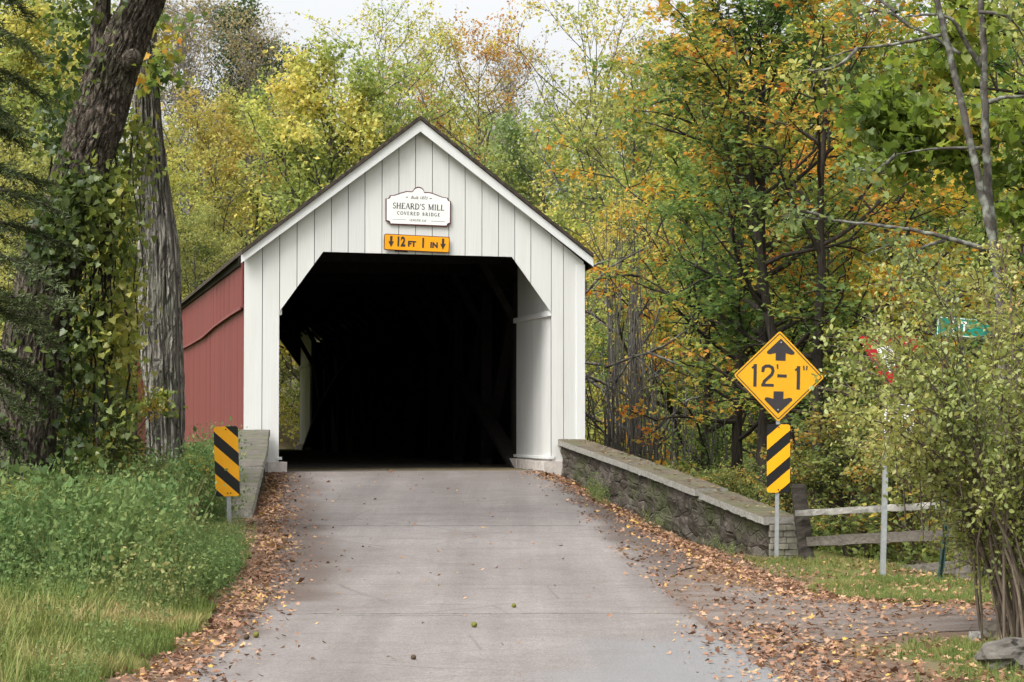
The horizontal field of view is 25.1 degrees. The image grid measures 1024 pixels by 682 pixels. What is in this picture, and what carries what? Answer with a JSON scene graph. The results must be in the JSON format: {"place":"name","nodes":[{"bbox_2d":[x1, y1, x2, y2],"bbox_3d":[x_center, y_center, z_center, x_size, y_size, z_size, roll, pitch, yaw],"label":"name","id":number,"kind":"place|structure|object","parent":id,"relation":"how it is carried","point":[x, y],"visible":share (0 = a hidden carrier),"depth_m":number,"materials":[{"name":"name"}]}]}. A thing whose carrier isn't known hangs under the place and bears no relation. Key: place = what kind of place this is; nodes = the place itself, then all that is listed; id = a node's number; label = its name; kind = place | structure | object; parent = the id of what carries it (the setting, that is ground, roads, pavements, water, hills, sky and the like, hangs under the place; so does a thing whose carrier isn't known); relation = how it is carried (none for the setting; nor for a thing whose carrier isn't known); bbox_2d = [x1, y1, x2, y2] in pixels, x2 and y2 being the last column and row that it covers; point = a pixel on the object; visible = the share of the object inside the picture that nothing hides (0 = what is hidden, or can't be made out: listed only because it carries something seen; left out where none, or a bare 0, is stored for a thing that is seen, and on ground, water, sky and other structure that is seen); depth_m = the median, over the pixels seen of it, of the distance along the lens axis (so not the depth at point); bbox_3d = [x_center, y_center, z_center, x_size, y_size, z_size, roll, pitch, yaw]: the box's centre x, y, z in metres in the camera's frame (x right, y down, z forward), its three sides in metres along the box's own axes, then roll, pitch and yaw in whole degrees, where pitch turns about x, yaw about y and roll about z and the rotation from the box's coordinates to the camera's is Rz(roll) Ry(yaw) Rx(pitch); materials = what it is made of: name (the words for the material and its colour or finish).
{"place":"outdoors","nodes":[
{"label":"outdoors","id":0,"kind":"place"},
{"bbox_2d":[180,470,778,681],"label":"road","id":1,"kind":"structure","parent":0,"point":[578,635],"depth_m":21.66,"materials":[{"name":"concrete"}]},
{"bbox_2d":[243,634,249,639],"bbox_3d":[-2.032,2.264,17.629,0.048,0.050,0.050,0,-2,0],"label":"walnut husk","id":2,"kind":"object","parent":1,"relation":"on","point":[246,636],"visible":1,"depth_m":17.61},
{"bbox_2d":[253,631,258,637],"bbox_3d":[-1.975,2.267,17.778,0.049,0.052,0.051,0,-2,0],"label":"walnut husk","id":3,"kind":"object","parent":1,"relation":"on","point":[256,634],"visible":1,"depth_m":17.76,"materials":[{"name":"green plant"}]},
{"bbox_2d":[0,0,1019,208],"label":"sky","id":4,"kind":"structure","parent":0,"point":[336,10],"materials":[{"name":"white"}]},
{"bbox_2d":[0,215,1023,681],"bbox_3d":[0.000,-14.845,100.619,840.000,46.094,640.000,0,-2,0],"label":"ground","id":5,"kind":"structure","parent":0,"point":[932,663],"depth_m":23.05,"materials":[{"name":"soil"}]},
{"bbox_2d":[0,0,40,343],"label":"woodland tree","id":6,"kind":"object","parent":5,"relation":"on","point":[1,1],"visible":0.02,"depth_m":84.06,"materials":[{"name":"green plant"}]},
{"bbox_2d":[0,473,55,514],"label":"bush","id":7,"kind":"object","parent":5,"relation":"on","point":[29,481],"visible":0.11,"depth_m":25.92,"materials":[{"name":"green plant"}]},
{"bbox_2d":[0,0,91,465],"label":"evergreen tree","id":8,"kind":"object","parent":5,"relation":"on","point":[19,303],"visible":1,"depth_m":23.10,"materials":[{"name":"green plant"}]},
{"bbox_2d":[0,0,134,347],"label":"yellow tree","id":9,"kind":"object","parent":5,"relation":"on","point":[17,59],"visible":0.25,"depth_m":79.70,"materials":[{"name":"grey plant"}]},
{"bbox_2d":[0,108,137,410],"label":"woodland tree","id":10,"kind":"object","parent":5,"relation":"on","point":[44,163],"visible":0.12,"depth_m":73.37,"materials":[{"name":"green plant"}]},
{"bbox_2d":[0,0,165,489],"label":"leaning tree","id":11,"kind":"object","parent":5,"relation":"on","point":[133,25],"visible":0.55,"depth_m":27.85,"materials":[{"name":"brown plant"}]},
{"bbox_2d":[0,0,161,496],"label":"climbing vine","id":12,"kind":"object","parent":11,"relation":"attached to","point":[108,321],"visible":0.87,"depth_m":27.88,"materials":[{"name":"green plant"}]},
{"bbox_2d":[2,0,179,329],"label":"woodland tree","id":13,"kind":"object","parent":5,"relation":"on","point":[74,12],"visible":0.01,"depth_m":109.81,"materials":[{"name":"green plant"}]},
{"bbox_2d":[0,538,190,681],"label":"long grass","id":14,"kind":"structure","parent":5,"relation":"on","point":[18,667],"depth_m":16.45,"materials":[{"name":"green plant"}]},
{"bbox_2d":[57,399,146,482],"bbox_3d":[-5.665,1.806,30.460,1.998,2.260,1.968,0,-2,10],"label":"bush","id":15,"kind":"object","parent":5,"relation":"on","point":[104,458],"visible":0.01,"depth_m":30.20,"materials":[{"name":"green plant"}]},
{"bbox_2d":[2,473,206,587],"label":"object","id":16,"kind":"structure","parent":5,"relation":"on","point":[109,531],"depth_m":20.94,"materials":[{"name":"green plant"}]},
{"bbox_2d":[0,560,209,681],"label":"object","id":17,"kind":"object","parent":5,"relation":"on","point":[107,629],"visible":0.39,"depth_m":16.61,"materials":[{"name":"green plant"}]},
{"bbox_2d":[2,0,231,416],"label":"yellow tree","id":18,"kind":"object","parent":5,"relation":"on","point":[71,28],"visible":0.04,"depth_m":92.10,"materials":[{"name":"grey plant"}]},
{"bbox_2d":[57,324,184,487],"bbox_3d":[-5.349,1.319,29.448,2.057,3.248,2.088,-2,-3,43],"label":"bush","id":19,"kind":"object","parent":5,"relation":"on","point":[117,414],"visible":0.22,"depth_m":29.43,"materials":[{"name":"green plant"}]},
{"bbox_2d":[0,416,258,617],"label":"weeds","id":20,"kind":"object","parent":5,"relation":"on","point":[133,510],"visible":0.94,"depth_m":20.99,"materials":[{"name":"green plant"}]},
{"bbox_2d":[72,141,232,445],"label":"woodland tree","id":21,"kind":"object","parent":5,"relation":"on","point":[175,183],"visible":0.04,"depth_m":83.79,"materials":[{"name":"green plant"}]},
{"bbox_2d":[132,7,208,472],"bbox_3d":[-5.643,-3.958,33.493,6.464,12.841,3.867,-1,-3,34],"label":"shagbark tree","id":22,"kind":"object","parent":5,"relation":"on","point":[160,289],"visible":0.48,"depth_m":32.80,"materials":[{"name":"grey plant"}]},
{"bbox_2d":[123,84,187,453],"bbox_3d":[-5.109,-1.042,32.597,1.047,5.459,0.456,0,-2,0],"label":"climbing vine","id":23,"kind":"object","parent":22,"relation":"attached to","point":[160,393],"visible":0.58,"depth_m":32.63,"materials":[{"name":"green plant"}]},
{"bbox_2d":[117,0,233,271],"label":"bare tree","id":24,"kind":"object","parent":5,"relation":"on","point":[197,51],"visible":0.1,"depth_m":110.81,"materials":[{"name":"green plant"}]},
{"bbox_2d":[117,197,256,359],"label":"green tree","id":25,"kind":"object","parent":5,"relation":"on","point":[202,241],"visible":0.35,"depth_m":77.87,"materials":[{"name":"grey plant"}]},
{"bbox_2d":[167,448,221,508],"bbox_3d":[-4.441,2.062,31.928,1.094,1.152,1.111,1,-2,-14],"label":"bush","id":26,"kind":"object","parent":5,"relation":"on","point":[207,470],"visible":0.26,"depth_m":31.86,"materials":[{"name":"green plant"}]},
{"bbox_2d":[131,0,272,279],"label":"bare tree","id":27,"kind":"object","parent":5,"relation":"on","point":[184,63],"visible":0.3,"depth_m":108.28,"materials":[{"name":"grey plant"}]},
{"bbox_2d":[121,75,303,379],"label":"yellow tree","id":28,"kind":"object","parent":5,"relation":"on","point":[207,138],"visible":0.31,"depth_m":89.14,"materials":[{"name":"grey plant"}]},
{"bbox_2d":[214,426,239,527],"bbox_3d":[-3.672,1.786,29.680,0.344,1.381,0.079,0,-2,0],"label":"object marker","id":29,"kind":"object","parent":5,"relation":"on","point":[226,451],"visible":0.92,"depth_m":29.66,"materials":[{"name":"metal"}]},
{"bbox_2d":[160,0,298,273],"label":"dark tree","id":30,"kind":"object","parent":5,"relation":"on","point":[237,28],"visible":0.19,"depth_m":140.35,"materials":[{"name":"green plant"}]},
{"bbox_2d":[211,429,269,520],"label":"stone parapet wall","id":31,"kind":"structure","parent":5,"relation":"on","point":[253,464],"depth_m":35.35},
{"bbox_2d":[200,1,301,264],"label":"bare tree","id":32,"kind":"object","parent":5,"relation":"on","point":[254,41],"visible":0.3,"depth_m":111.79,"materials":[{"name":"grey plant"}]},
{"bbox_2d":[164,66,364,366],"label":"yellow tree","id":33,"kind":"object","parent":5,"relation":"on","point":[265,100],"visible":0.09,"depth_m":98.25,"materials":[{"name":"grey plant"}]},
{"bbox_2d":[213,27,327,242],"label":"dark tree","id":34,"kind":"object","parent":5,"relation":"on","point":[280,63],"visible":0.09,"depth_m":141.77,"materials":[{"name":"green plant"}]},
{"bbox_2d":[279,349,297,397],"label":"yellow tree","id":35,"kind":"object","parent":5,"relation":"on","point":[289,371],"visible":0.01,"depth_m":104.00,"materials":[{"name":"grey plant"}]},
{"bbox_2d":[279,348,299,415],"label":"green tree","id":36,"kind":"object","parent":5,"relation":"on","point":[282,371],"visible":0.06,"depth_m":91.60,"materials":[{"name":"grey plant"}]},
{"bbox_2d":[233,25,473,446],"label":"yellow tree","id":37,"kind":"object","parent":5,"relation":"on","point":[301,143],"visible":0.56,"depth_m":87.49,"materials":[{"name":"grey plant"}]},
{"bbox_2d":[135,116,593,474],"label":"covered bridge","id":38,"kind":"structure","parent":5,"relation":"on","point":[467,350],"depth_m":45.52,"materials":[{"name":"white paint"}]},
{"bbox_2d":[384,234,449,252],"bbox_3d":[-1.724,-1.757,41.696,1.200,0.311,0.045,2,-3,-12],"label":"clearance sign","id":39,"kind":"object","parent":38,"relation":"attached to","point":[405,243],"visible":1,"depth_m":41.68,"materials":[{"name":"yellow metal"}]},
{"bbox_2d":[385,187,450,226],"bbox_3d":[-1.696,-2.436,41.737,1.201,0.717,0.027,0,-2,-12],"label":"bridge name sign","id":40,"kind":"object","parent":38,"relation":"attached to","point":[417,206],"visible":1,"depth_m":41.73,"materials":[{"name":"white wood"}]},
{"bbox_2d":[342,115,410,171],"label":"yellow tree","id":41,"kind":"object","parent":5,"relation":"on","point":[391,134],"visible":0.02,"depth_m":89.08,"materials":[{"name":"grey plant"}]},
{"bbox_2d":[295,0,473,177],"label":"airy tree","id":42,"kind":"object","parent":5,"relation":"on","point":[390,46],"visible":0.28,"depth_m":102.20,"materials":[{"name":"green plant"}]},
{"bbox_2d":[373,55,475,150],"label":"ochre tree","id":43,"kind":"object","parent":5,"relation":"on","point":[400,127],"visible":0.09,"depth_m":124.10,"materials":[{"name":"green plant"}]},
{"bbox_2d":[339,11,512,168],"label":"airy tree","id":44,"kind":"object","parent":5,"relation":"on","point":[431,33],"visible":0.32,"depth_m":112.40,"materials":[{"name":"green plant"}]},
{"bbox_2d":[388,0,552,202],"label":"ochre tree","id":45,"kind":"object","parent":5,"relation":"on","point":[471,90],"visible":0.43,"depth_m":104.36,"materials":[{"name":"orange plant"}]},
{"bbox_2d":[472,143,528,197],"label":"green tree","id":46,"kind":"object","parent":5,"relation":"on","point":[485,162],"depth_m":91.65,"materials":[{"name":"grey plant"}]},
{"bbox_2d":[0,537,1023,681],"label":"grass","id":47,"kind":"structure","parent":5,"relation":"on","point":[190,619],"depth_m":17.55,"materials":[{"name":"green plant"}]},
{"bbox_2d":[0,87,1023,330],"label":"distant wood","id":48,"kind":"object","parent":5,"relation":"on","point":[543,140],"visible":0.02,"depth_m":164.52,"materials":[{"name":"green plant"}]},
{"bbox_2d":[467,28,575,217],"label":"bare tree","id":49,"kind":"object","parent":5,"relation":"on","point":[510,84],"visible":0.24,"depth_m":117.95,"materials":[{"name":"grey plant"}]},
{"bbox_2d":[78,360,973,562],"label":"undergrowth","id":50,"kind":"object","parent":5,"relation":"on","point":[846,489],"visible":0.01,"depth_m":94.27,"materials":[{"name":"green plant"}]},
{"bbox_2d":[99,470,1023,681],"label":"fallen leaves","id":51,"kind":"object","parent":5,"relation":"on","point":[656,530],"visible":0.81,"depth_m":20.36,"materials":[{"name":"brown plant"}]},
{"bbox_2d":[468,101,657,415],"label":"green tree","id":52,"kind":"object","parent":5,"relation":"on","point":[509,178],"visible":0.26,"depth_m":85.90,"materials":[{"name":"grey plant"}]},
{"bbox_2d":[119,433,1009,579],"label":"undergrowth","id":53,"kind":"object","parent":5,"relation":"on","point":[838,548],"visible":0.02,"depth_m":33.53,"materials":[{"name":"green plant"}]},
{"bbox_2d":[480,0,684,441],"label":"airy tree","id":54,"kind":"object","parent":5,"relation":"on","point":[594,33],"visible":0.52,"depth_m":82.28,"materials":[{"name":"green plant"}]},
{"bbox_2d":[533,192,654,444],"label":"yellow tree","id":55,"kind":"object","parent":5,"relation":"on","point":[558,213],"visible":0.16,"depth_m":69.35,"materials":[{"name":"yellow leaf"},{"name":"grey bark"}]},
{"bbox_2d":[514,45,725,468],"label":"green tree","id":56,"kind":"object","parent":5,"relation":"on","point":[612,114],"visible":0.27,"depth_m":75.29,"materials":[{"name":"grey plant"}]},
{"bbox_2d":[561,17,701,301],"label":"woodland tree","id":57,"kind":"object","parent":5,"relation":"on","point":[637,44],"visible":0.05,"depth_m":112.21,"materials":[{"name":"green plant"}]},
{"bbox_2d":[548,180,717,472],"bbox_3d":[2.736,1.220,49.839,4.638,9.448,5.428,-1,-2,26],"label":"vine hung tree","id":58,"kind":"object","parent":5,"relation":"on","point":[660,369],"visible":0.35,"depth_m":49.73,"materials":[{"name":"green plant"}]},
{"bbox_2d":[585,211,729,460],"bbox_3d":[2.914,-0.115,48.936,3.164,5.396,5.813,0,-2,0],"label":"dead vine","id":59,"kind":"object","parent":58,"relation":"attached to","point":[634,446],"visible":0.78,"depth_m":47.83,"materials":[{"name":"grey plant"}]},
{"bbox_2d":[551,160,749,478],"bbox_3d":[2.448,1.104,56.080,6.352,11.056,5.428,-2,-3,36],"label":"sparse tree","id":60,"kind":"object","parent":5,"relation":"on","point":[598,386],"visible":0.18,"depth_m":56.02,"materials":[{"name":"green plant"}]},
{"bbox_2d":[575,469,752,562],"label":"wall weeds","id":61,"kind":"object","parent":5,"relation":"on","point":[593,493],"depth_m":35.22,"materials":[{"name":"green plant"}]},
{"bbox_2d":[558,439,797,558],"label":"stone parapet wall","id":62,"kind":"structure","parent":5,"relation":"on","point":[684,508],"depth_m":35.37,"materials":[{"name":"stone"}]},
{"bbox_2d":[569,440,774,511],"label":"wall leaves","id":63,"kind":"object","parent":62,"relation":"on","point":[670,468],"visible":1,"depth_m":37.00,"materials":[{"name":"brown plant"}]},
{"bbox_2d":[585,126,793,477],"bbox_3d":[4.719,0.664,61.885,6.802,12.555,6.747,0,-2,-11],"label":"yellow tree","id":64,"kind":"object","parent":5,"relation":"on","point":[622,176],"visible":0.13,"depth_m":62.03,"materials":[{"name":"grey plant"}]},
{"bbox_2d":[665,461,715,479],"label":"bush","id":65,"kind":"object","parent":5,"relation":"on","point":[696,473],"visible":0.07,"depth_m":39.47,"materials":[{"name":"green plant"}]},
{"bbox_2d":[533,0,850,478],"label":"maple tree","id":66,"kind":"object","parent":5,"relation":"on","point":[668,327],"visible":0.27,"depth_m":52.03,"materials":[{"name":"green plant"}]},
{"bbox_2d":[554,14,838,477],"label":"woodland tree","id":67,"kind":"object","parent":5,"relation":"on","point":[635,80],"visible":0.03,"depth_m":88.62,"materials":[{"name":"green plant"}]},
{"bbox_2d":[616,204,810,504],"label":"green tree","id":68,"kind":"object","parent":5,"relation":"on","point":[722,414],"visible":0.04,"depth_m":65.58,"materials":[{"name":"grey plant"}]},
{"bbox_2d":[691,458,766,500],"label":"bush","id":69,"kind":"object","parent":5,"relation":"on","point":[733,482],"visible":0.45,"depth_m":36.31,"materials":[{"name":"green plant"}]},
{"bbox_2d":[615,71,872,488],"bbox_3d":[4.821,-0.448,47.682,6.248,10.568,5.362,0,-2,-9],"label":"maple tree","id":70,"kind":"object","parent":5,"relation":"on","point":[737,421],"visible":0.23,"depth_m":47.75,"materials":[{"name":"green plant"}]},
{"bbox_2d":[585,0,925,507],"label":"maple tree","id":71,"kind":"object","parent":5,"relation":"on","point":[728,283],"visible":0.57,"depth_m":43.10,"materials":[{"name":"green plant"}]},
{"bbox_2d":[644,40,879,479],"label":"woodland tree","id":72,"kind":"object","parent":5,"relation":"on","point":[798,133],"visible":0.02,"depth_m":81.46,"materials":[{"name":"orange plant"}]},
{"bbox_2d":[686,278,848,526],"bbox_3d":[6.762,2.410,59.848,4.619,8.780,4.669,-1,-3,33],"label":"dark tree","id":73,"kind":"object","parent":5,"relation":"on","point":[756,419],"visible":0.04,"depth_m":60.20,"materials":[{"name":"green plant"}]},
{"bbox_2d":[735,332,822,555],"bbox_3d":[3.558,1.421,30.695,1.191,3.093,0.079,0,-2,-1],"label":"height limit signpost","id":74,"kind":"object","parent":5,"relation":"on","point":[774,376],"visible":0.97,"depth_m":30.69,"materials":[{"name":"metal"}]},
{"bbox_2d":[738,442,836,535],"bbox_3d":[4.031,2.365,34.112,1.513,1.738,1.536,-1,-2,14],"label":"bush","id":75,"kind":"object","parent":5,"relation":"on","point":[788,505],"visible":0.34,"depth_m":33.91,"materials":[{"name":"green plant"}]},
{"bbox_2d":[637,0,949,548],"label":"maple tree","id":76,"kind":"object","parent":5,"relation":"on","point":[821,277],"visible":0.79,"depth_m":40.42,"materials":[{"name":"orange plant"}]},
{"bbox_2d":[690,18,986,552],"bbox_3d":[7.681,-0.590,56.086,8.323,14.795,7.507,2,-3,-44],"label":"maple tree","id":77,"kind":"object","parent":5,"relation":"on","point":[751,438],"visible":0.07,"depth_m":55.37,"materials":[{"name":"green plant"}]},
{"bbox_2d":[750,391,931,559],"bbox_3d":[5.054,2.085,33.954,3.077,2.736,3.032,0,-2,-10],"label":"bush","id":78,"kind":"object","parent":5,"relation":"on","point":[812,433],"visible":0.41,"depth_m":33.92,"materials":[{"name":"green plant"}]},
{"bbox_2d":[745,0,938,492],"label":"woodland tree","id":79,"kind":"object","parent":5,"relation":"on","point":[788,28],"visible":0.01,"depth_m":89.73,"materials":[{"name":"green plant"}]},
{"bbox_2d":[793,265,908,554],"bbox_3d":[8.679,2.341,58.144,4.739,8.748,4.701,-2,-3,44],"label":"yellow tree","id":80,"kind":"object","parent":5,"relation":"on","point":[848,477],"visible":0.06,"depth_m":57.64,"materials":[{"name":"grey plant"}]},
{"bbox_2d":[695,0,1023,551],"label":"maple tree","id":81,"kind":"object","parent":5,"relation":"on","point":[943,211],"visible":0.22,"depth_m":50.01,"materials":[{"name":"green plant"}]},
{"bbox_2d":[790,484,970,581],"bbox_3d":[4.713,2.579,29.779,0.377,1.376,3.918,1,-2,-27],"label":"rail fence","id":82,"kind":"object","parent":5,"relation":"on","point":[807,541],"visible":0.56,"depth_m":30.21,"materials":[{"name":"grey wood"}]},
{"bbox_2d":[743,0,1023,574],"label":"forked sapling","id":83,"kind":"object","parent":5,"relation":"on","point":[985,194],"visible":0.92,"depth_m":26.66,"materials":[{"name":"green plant"}]},
{"bbox_2d":[807,400,959,564],"bbox_3d":[5.795,2.250,32.985,3.097,2.795,3.144,-1,-2,23],"label":"bush","id":84,"kind":"object","parent":5,"relation":"on","point":[877,476],"visible":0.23,"depth_m":32.86,"materials":[{"name":"green plant"}]},
{"bbox_2d":[859,336,916,574],"bbox_3d":[4.534,1.391,27.603,0.766,2.915,0.099,0,-2,-4],"label":"yield signpost","id":85,"kind":"object","parent":5,"relation":"on","point":[884,503],"visible":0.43,"depth_m":27.57,"materials":[{"name":"metal"}]},
{"bbox_2d":[830,14,970,385],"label":"woodland tree","id":86,"kind":"object","parent":5,"relation":"on","point":[863,140],"visible":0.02,"depth_m":83.87,"materials":[{"name":"green plant"}]},
{"bbox_2d":[799,0,1023,546],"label":"maple tree","id":87,"kind":"object","parent":5,"relation":"on","point":[1000,67],"visible":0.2,"depth_m":39.92,"materials":[{"name":"green plant"}]},
{"bbox_2d":[808,225,1023,642],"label":"arching shrub","id":88,"kind":"object","parent":5,"relation":"on","point":[956,434],"visible":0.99,"depth_m":17.39,"materials":[{"name":"green plant"}]},
{"bbox_2d":[814,0,1023,240],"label":"broad leaved tree","id":89,"kind":"object","parent":5,"relation":"on","point":[903,125],"visible":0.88,"depth_m":30.33,"materials":[{"name":"green leaf"},{"name":"light grey bark"}]},
{"bbox_2d":[823,4,1023,452],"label":"woodland tree","id":90,"kind":"object","parent":5,"relation":"on","point":[929,22],"depth_m":78.45,"materials":[{"name":"green plant"}]},
{"bbox_2d":[834,63,1023,574],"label":"green tree","id":91,"kind":"object","parent":5,"relation":"on","point":[947,257],"visible":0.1,"depth_m":60.04,"materials":[{"name":"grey plant"}]},
{"bbox_2d":[837,372,1023,580],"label":"bush","id":92,"kind":"object","parent":5,"relation":"on","point":[909,545],"visible":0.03,"depth_m":30.36,"materials":[{"name":"green plant"}]},
{"bbox_2d":[864,0,1023,379],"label":"woodland tree","id":93,"kind":"object","parent":5,"relation":"on","point":[1004,6],"visible":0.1,"depth_m":71.92,"materials":[{"name":"green plant"}]},
{"bbox_2d":[936,316,995,579],"bbox_3d":[5.297,1.275,26.753,0.740,3.128,0.099,0,-2,0],"label":"street name signpost","id":94,"kind":"object","parent":5,"relation":"on","point":[943,550],"visible":0.27,"depth_m":26.77,"materials":[{"name":"metal"}]},
{"bbox_2d":[915,0,1023,349],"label":"woodland tree","id":95,"kind":"object","parent":5,"relation":"on","point":[969,2],"visible":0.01,"depth_m":90.10,"materials":[{"name":"green plant"}]},
{"bbox_2d":[968,631,983,640],"bbox_3d":[3.548,2.256,17.580,0.148,0.090,0.162,3,5,35],"label":"stone","id":96,"kind":"object","parent":5,"relation":"on","point":[974,634],"visible":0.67,"depth_m":17.54,"materials":[{"name":"grey stone"}]},
{"bbox_2d":[983,620,1010,639],"bbox_3d":[3.744,2.226,17.574,0.364,0.179,0.292,5,-6,5],"label":"stone","id":97,"kind":"object","parent":5,"relation":"on","point":[991,625],"visible":0.3,"depth_m":17.51,"materials":[{"name":"grey stone"}]},
{"bbox_2d":[974,637,1023,670],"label":"boulder","id":98,"kind":"object","parent":5,"relation":"on","point":[1005,650],"visible":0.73,"depth_m":15.64,"materials":[{"name":"grey stone"}]},
{"bbox_2d":[663,575,1007,681],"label":"side lane","id":99,"kind":"structure","parent":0,"point":[956,621],"depth_m":19.36,"materials":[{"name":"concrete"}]}
]}

